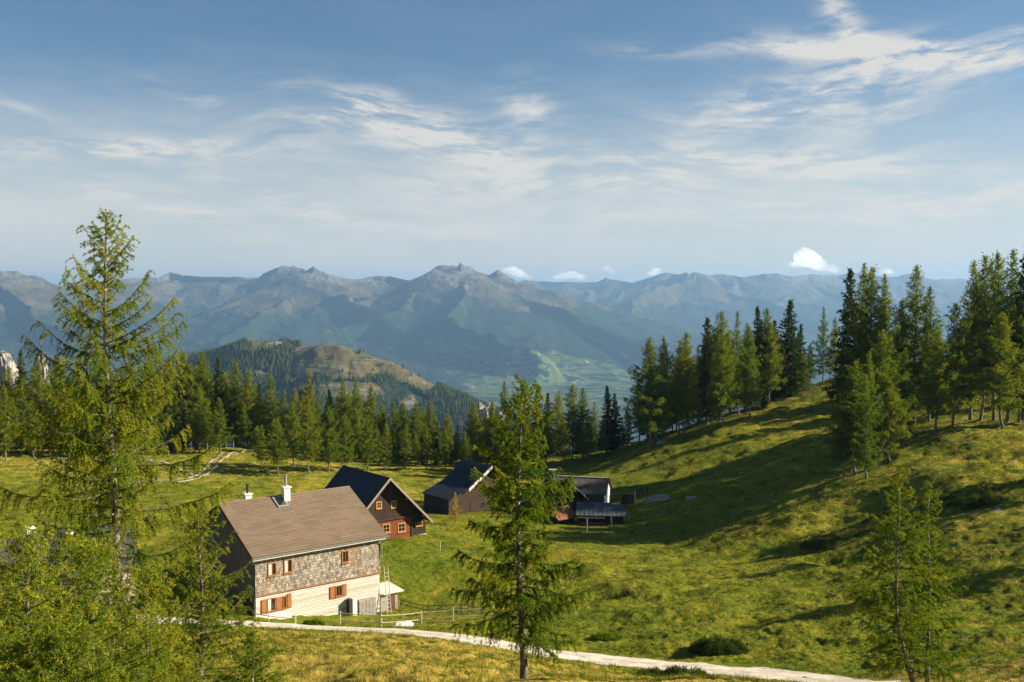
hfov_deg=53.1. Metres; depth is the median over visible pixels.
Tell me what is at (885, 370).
larch tree
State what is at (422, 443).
spruce tree
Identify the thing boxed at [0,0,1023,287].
sky
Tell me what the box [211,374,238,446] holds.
larch tree
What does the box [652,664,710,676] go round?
dwarf pine
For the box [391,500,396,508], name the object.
window
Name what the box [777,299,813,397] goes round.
spruce tree
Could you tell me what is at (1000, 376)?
larch tree
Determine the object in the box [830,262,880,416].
larch tree
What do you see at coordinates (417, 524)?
window
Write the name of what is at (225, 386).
larch tree
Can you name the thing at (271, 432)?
larch tree
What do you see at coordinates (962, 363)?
larch tree
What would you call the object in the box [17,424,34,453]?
spruce tree
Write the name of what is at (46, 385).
larch tree
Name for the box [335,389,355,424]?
larch tree
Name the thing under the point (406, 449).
larch tree
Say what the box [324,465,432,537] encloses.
chalet
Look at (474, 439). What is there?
larch tree
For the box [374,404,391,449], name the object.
larch tree
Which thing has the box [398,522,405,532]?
window
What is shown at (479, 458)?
larch tree
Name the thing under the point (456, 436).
larch tree
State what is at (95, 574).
young larch
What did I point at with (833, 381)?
larch tree
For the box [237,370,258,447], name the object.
larch tree
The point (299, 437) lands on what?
larch tree
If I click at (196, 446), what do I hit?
spruce tree
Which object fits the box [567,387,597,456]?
larch tree
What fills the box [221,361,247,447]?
larch tree
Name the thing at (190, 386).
larch tree
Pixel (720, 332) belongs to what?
larch tree
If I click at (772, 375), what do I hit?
larch tree
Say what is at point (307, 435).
larch tree
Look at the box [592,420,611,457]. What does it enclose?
larch tree
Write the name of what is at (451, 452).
spruce tree
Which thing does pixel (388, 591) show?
ladder
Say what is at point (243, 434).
larch tree
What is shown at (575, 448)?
spruce tree
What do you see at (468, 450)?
larch tree
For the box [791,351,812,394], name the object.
larch tree
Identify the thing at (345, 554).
window
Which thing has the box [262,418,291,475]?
larch tree
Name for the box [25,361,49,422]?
larch tree
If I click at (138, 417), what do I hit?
larch tree
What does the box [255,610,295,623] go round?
rail fence
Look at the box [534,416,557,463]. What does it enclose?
larch tree
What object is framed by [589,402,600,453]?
larch tree
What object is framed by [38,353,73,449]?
larch tree
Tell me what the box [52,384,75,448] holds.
larch tree
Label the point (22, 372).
spruce tree
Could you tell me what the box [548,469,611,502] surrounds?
hut
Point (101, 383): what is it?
larch tree
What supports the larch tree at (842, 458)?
on the ground at (710, 446)
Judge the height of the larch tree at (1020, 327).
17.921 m
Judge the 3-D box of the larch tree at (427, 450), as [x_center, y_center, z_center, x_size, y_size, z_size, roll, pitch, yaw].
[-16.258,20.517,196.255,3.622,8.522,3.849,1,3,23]
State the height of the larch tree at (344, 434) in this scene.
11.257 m
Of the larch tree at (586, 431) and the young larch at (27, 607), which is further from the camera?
the larch tree at (586, 431)
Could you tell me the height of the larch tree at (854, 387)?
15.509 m
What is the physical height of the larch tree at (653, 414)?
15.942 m
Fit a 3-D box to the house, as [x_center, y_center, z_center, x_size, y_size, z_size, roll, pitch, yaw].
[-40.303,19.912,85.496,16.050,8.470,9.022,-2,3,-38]
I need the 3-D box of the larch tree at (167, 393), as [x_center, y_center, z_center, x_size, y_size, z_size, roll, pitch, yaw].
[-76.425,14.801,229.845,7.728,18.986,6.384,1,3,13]
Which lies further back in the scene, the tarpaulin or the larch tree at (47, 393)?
the larch tree at (47, 393)
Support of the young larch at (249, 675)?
on the ground at (710, 446)
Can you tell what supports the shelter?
on the ground at (710, 446)
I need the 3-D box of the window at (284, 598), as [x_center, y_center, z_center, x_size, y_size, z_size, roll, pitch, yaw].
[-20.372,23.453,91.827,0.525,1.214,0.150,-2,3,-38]
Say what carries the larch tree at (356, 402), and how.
on the ground at (710, 446)
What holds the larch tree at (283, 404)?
on the ground at (710, 446)
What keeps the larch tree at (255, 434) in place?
on the ground at (710, 446)
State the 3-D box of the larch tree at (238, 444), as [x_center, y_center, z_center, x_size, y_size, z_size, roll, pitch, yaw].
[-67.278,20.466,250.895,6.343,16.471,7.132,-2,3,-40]
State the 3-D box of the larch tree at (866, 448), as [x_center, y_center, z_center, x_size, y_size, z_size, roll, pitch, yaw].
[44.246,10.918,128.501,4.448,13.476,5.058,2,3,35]
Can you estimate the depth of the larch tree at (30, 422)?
200.78 m
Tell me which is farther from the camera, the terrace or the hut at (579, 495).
the hut at (579, 495)
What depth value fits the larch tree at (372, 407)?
246.48 m
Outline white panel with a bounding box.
[347,598,356,615]
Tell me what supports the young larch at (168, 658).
on the ground at (710, 446)
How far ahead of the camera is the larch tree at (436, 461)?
206.99 m
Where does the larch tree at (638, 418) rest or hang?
on the ground at (710, 446)
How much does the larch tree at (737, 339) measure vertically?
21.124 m
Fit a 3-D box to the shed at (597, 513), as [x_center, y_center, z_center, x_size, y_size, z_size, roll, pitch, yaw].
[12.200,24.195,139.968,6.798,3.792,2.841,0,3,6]
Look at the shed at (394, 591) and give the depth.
99.29 m
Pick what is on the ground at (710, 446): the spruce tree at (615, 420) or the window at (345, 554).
the spruce tree at (615, 420)
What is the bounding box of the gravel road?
[126,615,900,681]
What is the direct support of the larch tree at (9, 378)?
on the ground at (710, 446)
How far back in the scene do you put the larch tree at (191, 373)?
228.26 m
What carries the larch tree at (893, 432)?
on the ground at (710, 446)
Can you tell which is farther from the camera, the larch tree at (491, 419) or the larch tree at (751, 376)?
the larch tree at (491, 419)
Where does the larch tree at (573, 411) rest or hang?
on the ground at (710, 446)
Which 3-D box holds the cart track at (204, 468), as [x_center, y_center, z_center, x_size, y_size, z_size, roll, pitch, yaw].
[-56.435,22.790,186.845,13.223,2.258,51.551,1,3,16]
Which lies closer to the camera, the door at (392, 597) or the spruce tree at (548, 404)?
the door at (392, 597)
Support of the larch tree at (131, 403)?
on the ground at (710, 446)
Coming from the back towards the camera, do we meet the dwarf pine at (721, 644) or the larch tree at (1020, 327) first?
the larch tree at (1020, 327)
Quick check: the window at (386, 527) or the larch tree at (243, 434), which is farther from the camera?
the larch tree at (243, 434)
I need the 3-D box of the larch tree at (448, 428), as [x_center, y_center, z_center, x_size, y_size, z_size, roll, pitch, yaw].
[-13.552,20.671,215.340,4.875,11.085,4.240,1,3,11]
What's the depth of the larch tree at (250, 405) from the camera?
245.72 m
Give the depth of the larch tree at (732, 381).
203.66 m
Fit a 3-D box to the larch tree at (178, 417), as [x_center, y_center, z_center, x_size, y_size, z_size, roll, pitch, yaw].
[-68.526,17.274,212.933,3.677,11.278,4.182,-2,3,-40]
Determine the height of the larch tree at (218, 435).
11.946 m
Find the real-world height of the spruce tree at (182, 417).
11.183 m
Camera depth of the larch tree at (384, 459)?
194.02 m
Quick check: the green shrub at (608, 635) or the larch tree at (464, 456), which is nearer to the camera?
the green shrub at (608, 635)
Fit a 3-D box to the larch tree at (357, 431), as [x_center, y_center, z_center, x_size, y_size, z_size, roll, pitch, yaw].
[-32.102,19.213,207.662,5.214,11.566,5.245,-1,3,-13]
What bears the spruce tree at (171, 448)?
on the ground at (710, 446)
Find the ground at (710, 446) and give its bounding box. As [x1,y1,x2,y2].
[0,378,1023,681]
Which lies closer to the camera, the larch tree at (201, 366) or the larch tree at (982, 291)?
the larch tree at (982, 291)
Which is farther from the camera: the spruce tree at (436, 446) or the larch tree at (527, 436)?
the spruce tree at (436, 446)
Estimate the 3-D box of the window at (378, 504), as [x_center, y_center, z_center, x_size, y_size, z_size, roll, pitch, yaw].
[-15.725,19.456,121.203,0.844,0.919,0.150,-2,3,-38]
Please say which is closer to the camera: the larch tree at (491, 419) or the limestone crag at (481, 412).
the larch tree at (491, 419)
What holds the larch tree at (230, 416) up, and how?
on the ground at (710, 446)
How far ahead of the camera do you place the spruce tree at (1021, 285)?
142.75 m
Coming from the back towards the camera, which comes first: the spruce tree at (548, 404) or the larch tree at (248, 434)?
the larch tree at (248, 434)
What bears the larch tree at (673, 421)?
on the ground at (710, 446)
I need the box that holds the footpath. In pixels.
[50,457,194,474]
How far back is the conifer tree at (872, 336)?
157.60 m
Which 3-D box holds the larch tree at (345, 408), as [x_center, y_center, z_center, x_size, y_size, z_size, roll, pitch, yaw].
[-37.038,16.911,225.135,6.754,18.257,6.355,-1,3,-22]
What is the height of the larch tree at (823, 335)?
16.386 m
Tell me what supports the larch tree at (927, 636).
on the ground at (710, 446)
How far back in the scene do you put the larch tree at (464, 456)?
196.01 m
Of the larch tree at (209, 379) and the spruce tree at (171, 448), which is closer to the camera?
the spruce tree at (171, 448)
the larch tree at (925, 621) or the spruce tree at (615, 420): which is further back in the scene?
the spruce tree at (615, 420)
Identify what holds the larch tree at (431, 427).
on the ground at (710, 446)
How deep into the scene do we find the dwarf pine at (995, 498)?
106.60 m
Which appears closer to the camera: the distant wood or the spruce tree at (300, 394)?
the spruce tree at (300, 394)
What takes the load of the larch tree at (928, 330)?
on the ground at (710, 446)
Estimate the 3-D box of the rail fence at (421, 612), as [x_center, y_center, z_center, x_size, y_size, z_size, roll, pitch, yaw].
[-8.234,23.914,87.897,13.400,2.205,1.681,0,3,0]
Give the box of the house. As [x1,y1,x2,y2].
[0,525,139,621]
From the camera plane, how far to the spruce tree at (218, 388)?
232.46 m
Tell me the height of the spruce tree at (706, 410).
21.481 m
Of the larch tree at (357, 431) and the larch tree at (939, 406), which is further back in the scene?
the larch tree at (357, 431)
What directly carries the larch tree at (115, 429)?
on the ground at (710, 446)
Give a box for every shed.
[380,581,403,611]
[576,502,625,525]
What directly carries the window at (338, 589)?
in the farmhouse
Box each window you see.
[267,597,276,612]
[268,562,277,576]
[272,496,288,507]
[282,595,287,609]
[284,559,292,573]
[335,585,342,597]
[341,550,349,563]
[376,501,382,509]
[382,523,390,532]
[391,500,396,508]
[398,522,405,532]
[415,521,422,526]
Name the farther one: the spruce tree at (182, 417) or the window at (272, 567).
the spruce tree at (182, 417)
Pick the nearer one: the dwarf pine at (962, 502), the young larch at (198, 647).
the young larch at (198, 647)
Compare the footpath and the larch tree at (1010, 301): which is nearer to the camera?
the larch tree at (1010, 301)
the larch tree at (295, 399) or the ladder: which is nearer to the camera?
the ladder
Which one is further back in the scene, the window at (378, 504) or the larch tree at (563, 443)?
the larch tree at (563, 443)
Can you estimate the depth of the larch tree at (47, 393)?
206.28 m
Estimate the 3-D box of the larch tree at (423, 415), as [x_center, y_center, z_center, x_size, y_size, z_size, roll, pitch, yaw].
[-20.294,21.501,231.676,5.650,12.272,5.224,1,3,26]
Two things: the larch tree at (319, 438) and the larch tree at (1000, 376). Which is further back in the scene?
the larch tree at (319, 438)
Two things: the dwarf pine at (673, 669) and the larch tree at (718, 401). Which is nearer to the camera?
the dwarf pine at (673, 669)
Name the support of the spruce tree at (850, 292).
on the ground at (710, 446)
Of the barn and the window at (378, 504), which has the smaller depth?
the window at (378, 504)
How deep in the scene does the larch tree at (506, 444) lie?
200.81 m
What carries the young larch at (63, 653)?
on the ground at (710, 446)
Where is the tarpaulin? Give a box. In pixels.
[393,621,413,625]
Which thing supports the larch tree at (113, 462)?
on the ground at (710, 446)
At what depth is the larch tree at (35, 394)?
206.43 m
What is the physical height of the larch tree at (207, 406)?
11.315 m
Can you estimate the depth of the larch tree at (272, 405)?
226.34 m
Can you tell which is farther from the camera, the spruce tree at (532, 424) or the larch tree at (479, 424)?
the larch tree at (479, 424)
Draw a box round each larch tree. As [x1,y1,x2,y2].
[0,208,236,656]
[0,366,25,447]
[0,385,16,460]
[6,380,30,450]
[6,408,22,453]
[19,401,46,458]
[21,391,45,454]
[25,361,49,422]
[25,365,45,421]
[34,385,63,454]
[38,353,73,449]
[42,379,54,396]
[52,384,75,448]
[67,358,97,418]
[89,372,104,436]
[113,395,131,443]
[115,360,138,426]
[133,401,144,453]
[134,375,145,421]
[137,359,166,438]
[150,403,169,450]
[157,356,180,433]
[158,397,183,451]
[160,370,179,432]
[164,349,196,429]
[174,362,196,435]
[175,397,190,443]
[176,364,208,446]
[184,387,214,452]
[189,351,219,444]
[195,361,217,436]
[199,398,214,449]
[206,398,233,452]
[211,371,229,446]
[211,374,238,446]
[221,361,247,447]
[223,386,238,447]
[230,398,246,447]
[230,400,251,447]
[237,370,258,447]
[238,401,252,447]
[240,386,260,445]
[248,382,268,441]
[250,424,272,468]
[250,425,259,449]
[252,400,270,444]
[257,376,283,437]
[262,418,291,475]
[266,419,282,447]
[275,390,288,438]
[280,407,303,467]
[282,389,304,437]
[283,428,294,452]
[293,404,323,473]
[295,419,303,455]
[298,369,323,442]
[303,389,322,424]
[305,396,318,446]
[312,393,324,437]
[313,426,324,460]
[314,405,342,472]
[332,396,338,418]
[333,378,353,431]
[334,426,350,456]
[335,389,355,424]
[335,414,357,466]
[346,379,365,432]
[346,408,366,461]
[355,417,380,470]
[359,418,372,459]
[361,384,383,449]
[363,395,378,427]
[370,426,383,462]
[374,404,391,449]
[376,421,394,470]
[386,398,404,451]
[389,409,402,440]
[394,401,412,445]
[396,424,417,467]
[398,429,413,463]
[406,401,425,460]
[411,433,422,464]
[413,410,431,447]
[417,427,437,468]
[419,401,440,463]
[431,448,438,465]
[437,429,452,469]
[438,413,455,454]
[448,374,591,678]
[452,424,462,463]
[457,430,472,464]
[460,402,483,461]
[461,438,475,459]
[474,437,487,462]
[475,418,484,442]
[477,401,504,459]
[478,422,498,464]
[492,381,521,457]
[494,418,517,463]
[512,399,534,464]
[521,419,537,464]
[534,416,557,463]
[550,390,573,457]
[551,418,573,466]
[555,383,590,459]
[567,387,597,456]
[575,420,598,461]
[581,415,598,452]
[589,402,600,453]
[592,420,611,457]
[619,405,637,447]
[619,423,626,446]
[623,337,676,448]
[628,381,648,444]
[640,376,661,436]
[643,335,675,434]
[648,361,677,436]
[664,381,683,429]
[665,332,703,435]
[665,337,693,435]
[666,362,689,429]
[670,349,699,426]
[689,347,704,424]
[690,356,701,421]
[696,336,723,418]
[701,311,738,421]
[706,334,740,426]
[722,329,740,411]
[725,349,735,413]
[726,310,750,414]
[730,326,769,418]
[730,346,762,411]
[737,322,752,408]
[755,308,779,403]
[756,322,786,403]
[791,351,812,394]
[804,342,817,379]
[809,307,833,381]
[816,358,890,474]
[822,317,840,377]
[822,395,862,476]
[829,349,843,394]
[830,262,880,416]
[836,464,971,681]
[846,375,883,477]
[853,274,915,399]
[853,329,917,455]
[855,351,888,468]
[872,483,973,681]
[873,378,913,461]
[887,265,949,423]
[889,298,925,395]
[891,348,927,447]
[908,285,955,421]
[910,330,961,432]
[928,301,985,426]
[943,260,992,420]
[950,252,999,420]
[959,249,1015,420]
[966,311,1023,427]
[971,248,1023,421]
[992,298,1023,421]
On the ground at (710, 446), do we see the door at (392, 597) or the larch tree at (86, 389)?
the larch tree at (86, 389)
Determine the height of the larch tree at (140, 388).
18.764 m
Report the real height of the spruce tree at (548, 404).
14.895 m
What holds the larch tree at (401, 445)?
on the ground at (710, 446)
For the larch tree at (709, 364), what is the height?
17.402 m
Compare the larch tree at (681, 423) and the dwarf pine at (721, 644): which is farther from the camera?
the larch tree at (681, 423)
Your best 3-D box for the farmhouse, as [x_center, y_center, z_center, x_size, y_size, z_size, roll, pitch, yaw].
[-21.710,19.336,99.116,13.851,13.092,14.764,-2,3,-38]
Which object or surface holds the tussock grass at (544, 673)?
on the ground at (710, 446)
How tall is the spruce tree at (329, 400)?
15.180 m
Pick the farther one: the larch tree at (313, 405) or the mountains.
the mountains
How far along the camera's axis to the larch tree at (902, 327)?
159.66 m
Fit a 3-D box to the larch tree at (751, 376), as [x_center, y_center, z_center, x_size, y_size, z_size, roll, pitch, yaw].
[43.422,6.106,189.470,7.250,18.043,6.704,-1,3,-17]
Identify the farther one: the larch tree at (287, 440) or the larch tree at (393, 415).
the larch tree at (393, 415)
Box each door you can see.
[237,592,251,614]
[389,595,394,610]
[470,500,478,512]
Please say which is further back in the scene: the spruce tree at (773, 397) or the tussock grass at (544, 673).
the spruce tree at (773, 397)
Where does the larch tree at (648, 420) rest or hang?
on the ground at (710, 446)
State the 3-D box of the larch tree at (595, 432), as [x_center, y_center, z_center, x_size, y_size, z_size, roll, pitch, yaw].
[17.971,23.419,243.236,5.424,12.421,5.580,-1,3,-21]
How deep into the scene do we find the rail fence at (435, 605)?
96.97 m
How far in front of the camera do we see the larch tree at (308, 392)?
228.47 m
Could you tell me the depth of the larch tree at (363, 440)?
191.89 m
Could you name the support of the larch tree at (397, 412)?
on the ground at (710, 446)
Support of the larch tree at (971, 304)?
on the ground at (710, 446)
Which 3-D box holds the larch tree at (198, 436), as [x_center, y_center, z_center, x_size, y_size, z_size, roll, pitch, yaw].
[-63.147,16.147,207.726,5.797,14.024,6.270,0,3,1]
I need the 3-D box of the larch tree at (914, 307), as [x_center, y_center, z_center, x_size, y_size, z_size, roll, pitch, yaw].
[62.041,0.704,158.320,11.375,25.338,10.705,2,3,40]
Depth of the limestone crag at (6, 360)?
795.43 m
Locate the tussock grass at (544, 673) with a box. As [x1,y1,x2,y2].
[108,626,1023,681]
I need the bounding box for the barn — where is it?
[422,460,516,514]
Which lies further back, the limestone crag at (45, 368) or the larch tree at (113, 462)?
the limestone crag at (45, 368)
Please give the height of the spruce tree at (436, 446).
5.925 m
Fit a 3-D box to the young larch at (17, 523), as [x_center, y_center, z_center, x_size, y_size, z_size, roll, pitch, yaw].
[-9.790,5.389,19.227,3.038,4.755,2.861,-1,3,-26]
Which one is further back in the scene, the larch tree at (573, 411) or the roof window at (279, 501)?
the larch tree at (573, 411)
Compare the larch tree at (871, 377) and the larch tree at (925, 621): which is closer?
the larch tree at (925, 621)
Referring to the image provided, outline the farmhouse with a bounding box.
[189,475,388,615]
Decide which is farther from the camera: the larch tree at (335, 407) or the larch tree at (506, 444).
the larch tree at (335, 407)
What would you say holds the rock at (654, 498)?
on the ground at (710, 446)
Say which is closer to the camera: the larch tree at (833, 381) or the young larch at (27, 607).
the young larch at (27, 607)
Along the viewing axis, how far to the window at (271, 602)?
91.03 m
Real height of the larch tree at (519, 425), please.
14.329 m
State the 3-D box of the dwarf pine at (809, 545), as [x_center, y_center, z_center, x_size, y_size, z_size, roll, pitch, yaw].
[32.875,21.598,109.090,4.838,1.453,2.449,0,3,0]
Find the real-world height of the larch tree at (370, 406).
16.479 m
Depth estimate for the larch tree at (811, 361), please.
216.17 m
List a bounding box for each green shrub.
[302,617,325,625]
[589,630,623,640]
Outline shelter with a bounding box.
[549,505,578,524]
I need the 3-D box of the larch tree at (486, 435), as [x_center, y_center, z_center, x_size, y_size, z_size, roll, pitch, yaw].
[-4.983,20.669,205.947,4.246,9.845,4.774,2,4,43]
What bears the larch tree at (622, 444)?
on the ground at (710, 446)
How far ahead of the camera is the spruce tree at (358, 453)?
213.80 m
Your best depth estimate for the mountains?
9619.15 m
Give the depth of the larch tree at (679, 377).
190.25 m
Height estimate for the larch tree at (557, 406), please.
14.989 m
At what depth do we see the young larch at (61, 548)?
21.16 m
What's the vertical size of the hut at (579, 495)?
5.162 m
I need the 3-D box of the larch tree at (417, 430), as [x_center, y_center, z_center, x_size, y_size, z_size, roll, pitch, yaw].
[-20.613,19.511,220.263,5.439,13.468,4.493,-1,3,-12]
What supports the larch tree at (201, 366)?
on the ground at (710, 446)
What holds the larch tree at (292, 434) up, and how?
on the ground at (710, 446)
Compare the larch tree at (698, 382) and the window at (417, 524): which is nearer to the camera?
the window at (417, 524)
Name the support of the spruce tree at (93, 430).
on the ground at (710, 446)
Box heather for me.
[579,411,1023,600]
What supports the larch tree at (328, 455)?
on the ground at (710, 446)
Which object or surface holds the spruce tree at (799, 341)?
on the ground at (710, 446)
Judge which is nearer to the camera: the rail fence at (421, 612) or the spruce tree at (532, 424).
the rail fence at (421, 612)
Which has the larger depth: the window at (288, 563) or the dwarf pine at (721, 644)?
the window at (288, 563)
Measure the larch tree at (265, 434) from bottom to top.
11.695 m
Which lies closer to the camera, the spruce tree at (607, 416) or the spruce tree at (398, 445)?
the spruce tree at (607, 416)
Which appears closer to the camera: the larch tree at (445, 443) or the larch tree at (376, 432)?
the larch tree at (445, 443)
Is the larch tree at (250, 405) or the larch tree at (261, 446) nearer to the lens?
the larch tree at (261, 446)
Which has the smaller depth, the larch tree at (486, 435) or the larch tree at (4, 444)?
the larch tree at (4, 444)
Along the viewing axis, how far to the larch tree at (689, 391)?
188.02 m
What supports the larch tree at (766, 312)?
on the ground at (710, 446)
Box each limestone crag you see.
[0,350,18,393]
[33,353,49,389]
[465,401,503,458]
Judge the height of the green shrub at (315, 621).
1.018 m
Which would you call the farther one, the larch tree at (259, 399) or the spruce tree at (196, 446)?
the larch tree at (259, 399)
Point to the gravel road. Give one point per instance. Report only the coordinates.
(604, 659)
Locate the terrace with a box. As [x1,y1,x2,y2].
[256,610,291,618]
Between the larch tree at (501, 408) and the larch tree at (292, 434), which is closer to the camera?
the larch tree at (292, 434)
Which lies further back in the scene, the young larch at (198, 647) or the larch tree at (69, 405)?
the larch tree at (69, 405)
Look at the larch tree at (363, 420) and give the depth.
210.65 m
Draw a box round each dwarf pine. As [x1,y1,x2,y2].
[633,666,661,675]
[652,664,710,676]
[688,633,748,656]
[799,537,839,550]
[945,493,984,507]
[977,489,1008,504]
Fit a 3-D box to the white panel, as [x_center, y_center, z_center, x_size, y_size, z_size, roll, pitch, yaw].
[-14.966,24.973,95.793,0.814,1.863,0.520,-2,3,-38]
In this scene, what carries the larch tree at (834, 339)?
on the ground at (710, 446)
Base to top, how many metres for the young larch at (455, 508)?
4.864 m
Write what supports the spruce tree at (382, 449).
on the ground at (710, 446)
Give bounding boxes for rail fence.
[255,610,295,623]
[340,606,493,626]
[400,600,468,611]
[610,485,647,501]
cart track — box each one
[76,449,252,485]
[117,449,246,482]
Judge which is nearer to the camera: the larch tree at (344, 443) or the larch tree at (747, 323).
the larch tree at (344, 443)
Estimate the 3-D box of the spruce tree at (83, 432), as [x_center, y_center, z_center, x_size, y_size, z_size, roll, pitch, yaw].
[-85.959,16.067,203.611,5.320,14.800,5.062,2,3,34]
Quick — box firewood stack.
[357,596,375,615]
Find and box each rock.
[645,495,671,503]
[685,496,695,499]
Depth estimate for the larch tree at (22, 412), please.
209.36 m
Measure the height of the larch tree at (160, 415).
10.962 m
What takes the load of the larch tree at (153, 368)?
on the ground at (710, 446)
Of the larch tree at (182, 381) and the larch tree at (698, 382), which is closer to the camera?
the larch tree at (698, 382)
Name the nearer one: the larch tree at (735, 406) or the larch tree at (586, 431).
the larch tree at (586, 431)
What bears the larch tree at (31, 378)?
on the ground at (710, 446)
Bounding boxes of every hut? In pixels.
[533,479,588,512]
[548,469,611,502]
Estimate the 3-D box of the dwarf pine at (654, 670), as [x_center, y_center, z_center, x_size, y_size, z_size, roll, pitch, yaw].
[8.040,19.310,58.965,2.824,1.206,2.088,0,3,0]
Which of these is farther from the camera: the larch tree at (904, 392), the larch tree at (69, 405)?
the larch tree at (69, 405)
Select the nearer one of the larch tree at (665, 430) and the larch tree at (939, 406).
the larch tree at (939, 406)
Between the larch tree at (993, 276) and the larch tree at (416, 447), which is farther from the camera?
the larch tree at (416, 447)
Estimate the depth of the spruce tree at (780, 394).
203.94 m
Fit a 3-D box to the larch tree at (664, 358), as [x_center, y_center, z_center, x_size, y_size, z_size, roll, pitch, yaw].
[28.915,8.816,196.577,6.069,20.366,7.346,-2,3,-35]
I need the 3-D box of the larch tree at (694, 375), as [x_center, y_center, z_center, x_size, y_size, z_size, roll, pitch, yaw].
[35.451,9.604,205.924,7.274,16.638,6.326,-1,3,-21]
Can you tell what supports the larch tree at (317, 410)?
on the ground at (710, 446)
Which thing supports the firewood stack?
on the ground at (710, 446)
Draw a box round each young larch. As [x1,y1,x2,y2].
[0,513,71,680]
[0,523,130,681]
[0,532,205,681]
[0,602,167,681]
[2,521,166,681]
[87,560,223,681]
[136,502,263,681]
[217,626,293,681]
[448,493,462,524]
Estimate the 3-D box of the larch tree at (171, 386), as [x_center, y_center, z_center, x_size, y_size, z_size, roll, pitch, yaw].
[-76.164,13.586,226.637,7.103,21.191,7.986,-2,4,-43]
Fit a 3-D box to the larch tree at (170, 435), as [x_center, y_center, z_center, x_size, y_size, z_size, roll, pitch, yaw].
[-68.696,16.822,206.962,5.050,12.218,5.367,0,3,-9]
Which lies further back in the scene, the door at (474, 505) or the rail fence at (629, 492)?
the rail fence at (629, 492)
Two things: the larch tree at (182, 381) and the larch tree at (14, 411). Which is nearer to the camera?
the larch tree at (14, 411)
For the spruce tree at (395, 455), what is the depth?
205.07 m
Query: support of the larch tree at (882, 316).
on the ground at (710, 446)
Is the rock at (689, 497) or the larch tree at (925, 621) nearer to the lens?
the larch tree at (925, 621)
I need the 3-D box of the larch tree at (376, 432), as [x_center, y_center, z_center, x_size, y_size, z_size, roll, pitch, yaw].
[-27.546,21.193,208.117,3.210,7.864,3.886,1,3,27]
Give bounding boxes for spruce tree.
[10,351,31,442]
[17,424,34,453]
[68,388,90,453]
[84,395,91,432]
[86,424,100,453]
[166,431,175,449]
[175,399,191,450]
[191,442,203,450]
[210,358,229,446]
[296,389,304,448]
[319,389,337,446]
[352,443,360,459]
[377,435,390,462]
[388,432,400,465]
[396,436,403,459]
[401,444,414,463]
[414,434,428,463]
[430,438,442,464]
[448,442,455,464]
[530,386,552,459]
[541,393,557,459]
[571,429,583,454]
[598,385,618,454]
[608,393,623,451]
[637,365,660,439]
[692,317,723,423]
[736,305,770,409]
[763,320,791,400]
[776,344,790,398]
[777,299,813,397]
[793,324,811,389]
[821,267,861,418]
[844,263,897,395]
[1004,254,1023,419]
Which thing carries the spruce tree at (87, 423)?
on the ground at (710, 446)
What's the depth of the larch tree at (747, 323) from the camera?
226.18 m
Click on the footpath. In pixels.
(180, 468)
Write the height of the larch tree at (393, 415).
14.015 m
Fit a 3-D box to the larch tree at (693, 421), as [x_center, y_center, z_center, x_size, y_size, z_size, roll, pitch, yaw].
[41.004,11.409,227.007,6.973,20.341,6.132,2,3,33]
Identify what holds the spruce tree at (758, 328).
on the ground at (710, 446)
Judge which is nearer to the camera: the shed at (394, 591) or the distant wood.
the shed at (394, 591)
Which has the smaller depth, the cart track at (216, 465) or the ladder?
the ladder
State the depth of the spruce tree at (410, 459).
213.18 m
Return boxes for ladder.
[384,566,391,613]
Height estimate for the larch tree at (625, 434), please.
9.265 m
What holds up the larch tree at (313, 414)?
on the ground at (710, 446)
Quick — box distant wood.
[120,337,518,429]
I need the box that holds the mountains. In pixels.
[0,263,1022,459]
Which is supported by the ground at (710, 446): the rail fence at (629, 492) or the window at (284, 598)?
the rail fence at (629, 492)
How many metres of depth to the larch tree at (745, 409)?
201.15 m
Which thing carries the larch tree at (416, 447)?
on the ground at (710, 446)
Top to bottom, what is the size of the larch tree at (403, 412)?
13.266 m

